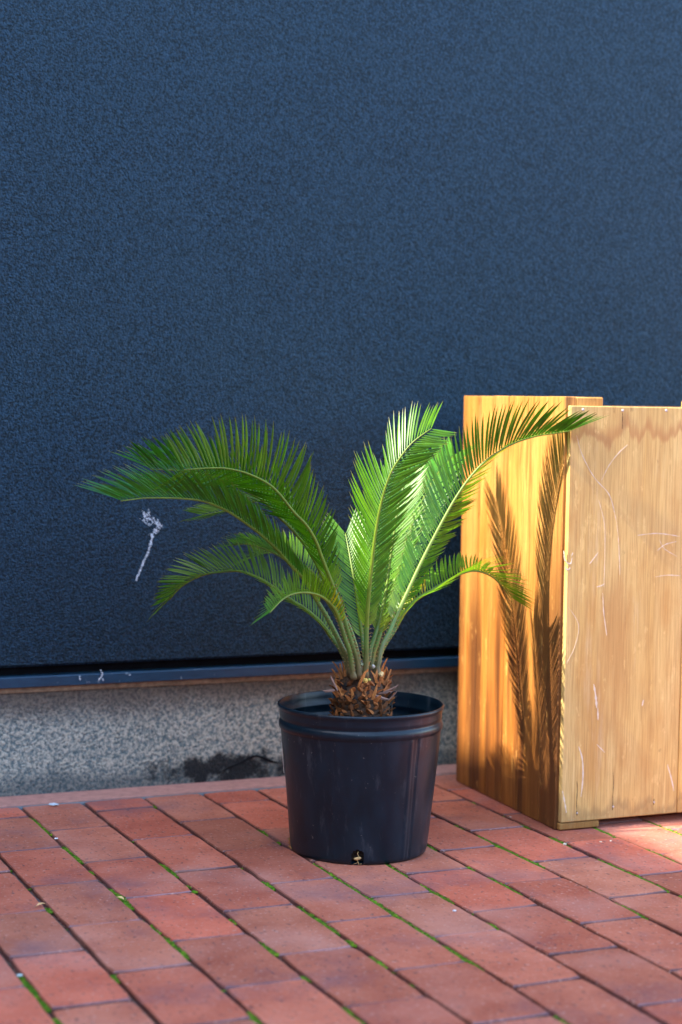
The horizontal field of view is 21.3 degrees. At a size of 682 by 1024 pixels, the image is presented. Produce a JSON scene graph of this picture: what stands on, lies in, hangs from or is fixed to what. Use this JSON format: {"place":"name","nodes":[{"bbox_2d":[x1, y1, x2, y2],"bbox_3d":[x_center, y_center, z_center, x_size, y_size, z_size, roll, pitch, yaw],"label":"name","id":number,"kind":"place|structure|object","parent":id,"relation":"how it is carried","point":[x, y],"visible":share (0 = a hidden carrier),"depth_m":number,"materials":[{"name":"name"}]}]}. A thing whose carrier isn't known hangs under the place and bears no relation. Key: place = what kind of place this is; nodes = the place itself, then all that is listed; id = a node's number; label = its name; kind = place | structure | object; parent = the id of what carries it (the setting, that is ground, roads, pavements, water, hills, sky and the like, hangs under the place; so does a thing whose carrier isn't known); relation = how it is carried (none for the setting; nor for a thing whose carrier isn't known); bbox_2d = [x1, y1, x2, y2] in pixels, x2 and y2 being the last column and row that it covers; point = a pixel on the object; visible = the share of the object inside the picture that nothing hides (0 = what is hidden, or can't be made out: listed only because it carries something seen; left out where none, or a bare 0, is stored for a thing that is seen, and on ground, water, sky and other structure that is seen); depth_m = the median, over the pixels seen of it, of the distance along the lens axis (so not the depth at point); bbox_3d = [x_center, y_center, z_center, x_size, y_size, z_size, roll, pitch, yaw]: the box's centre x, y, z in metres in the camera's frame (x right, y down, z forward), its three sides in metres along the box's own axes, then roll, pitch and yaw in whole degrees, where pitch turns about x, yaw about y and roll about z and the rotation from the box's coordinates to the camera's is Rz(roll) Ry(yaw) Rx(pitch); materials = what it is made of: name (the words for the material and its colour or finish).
{"place":"outdoors","nodes":[
{"label":"outdoors","id":0,"kind":"place"},
{"bbox_2d":[0,805,580,1023],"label":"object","id":1,"kind":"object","parent":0,"point":[15,972],"depth_m":2.26,"materials":[{"name":"green plant"}]},
{"bbox_2d":[0,764,455,809],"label":"mortar band","id":2,"kind":"object","parent":1,"relation":"on","point":[20,802],"depth_m":3.15,"materials":[{"name":"grey concrete"}]},
{"bbox_2d":[0,0,681,796],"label":"building wall","id":3,"kind":"structure","parent":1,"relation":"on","point":[332,236],"depth_m":3.22,"materials":[{"name":"paint"}]},
{"bbox_2d":[135,509,162,580],"bbox_3d":[-0.334,0.057,3.155,0.048,0.125,0.003,-1,4,-23],"label":"white splash","id":4,"kind":"object","parent":3,"relation":"attached to","point":[152,536],"visible":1,"depth_m":3.15,"materials":[{"name":"white paint"}]},
{"bbox_2d":[0,774,681,1023],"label":"brick pavement","id":5,"kind":"structure","parent":0,"point":[536,956],"depth_m":2.39,"materials":[{"name":"red brick"}]},
{"bbox_2d":[10,802,681,1023],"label":"moss","id":6,"kind":"object","parent":5,"relation":"on","point":[34,993],"visible":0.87,"depth_m":2.43,"materials":[{"name":"green plant"}]},
{"bbox_2d":[277,690,443,864],"bbox_3d":[0.029,0.403,2.767,0.256,0.225,0.253,-1,4,-23],"label":"plant pot","id":7,"kind":"object","parent":5,"relation":"on","point":[359,790],"visible":0.94,"depth_m":2.67,"materials":[{"name":"black plastic"}]},
{"bbox_2d":[75,398,608,716],"bbox_3d":[-0.033,0.090,2.803,0.838,0.543,0.425,-1,4,-32],"label":"sago palm","id":8,"kind":"object","parent":7,"relation":"in","point":[359,690],"visible":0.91,"depth_m":2.72,"materials":[{"name":"green plant"}]},
{"bbox_2d":[456,396,681,829],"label":"wooden box","id":9,"kind":"object","parent":5,"relation":"on","point":[569,715],"visible":1,"depth_m":2.94,"materials":[{"name":"orange wood"}]}
]}

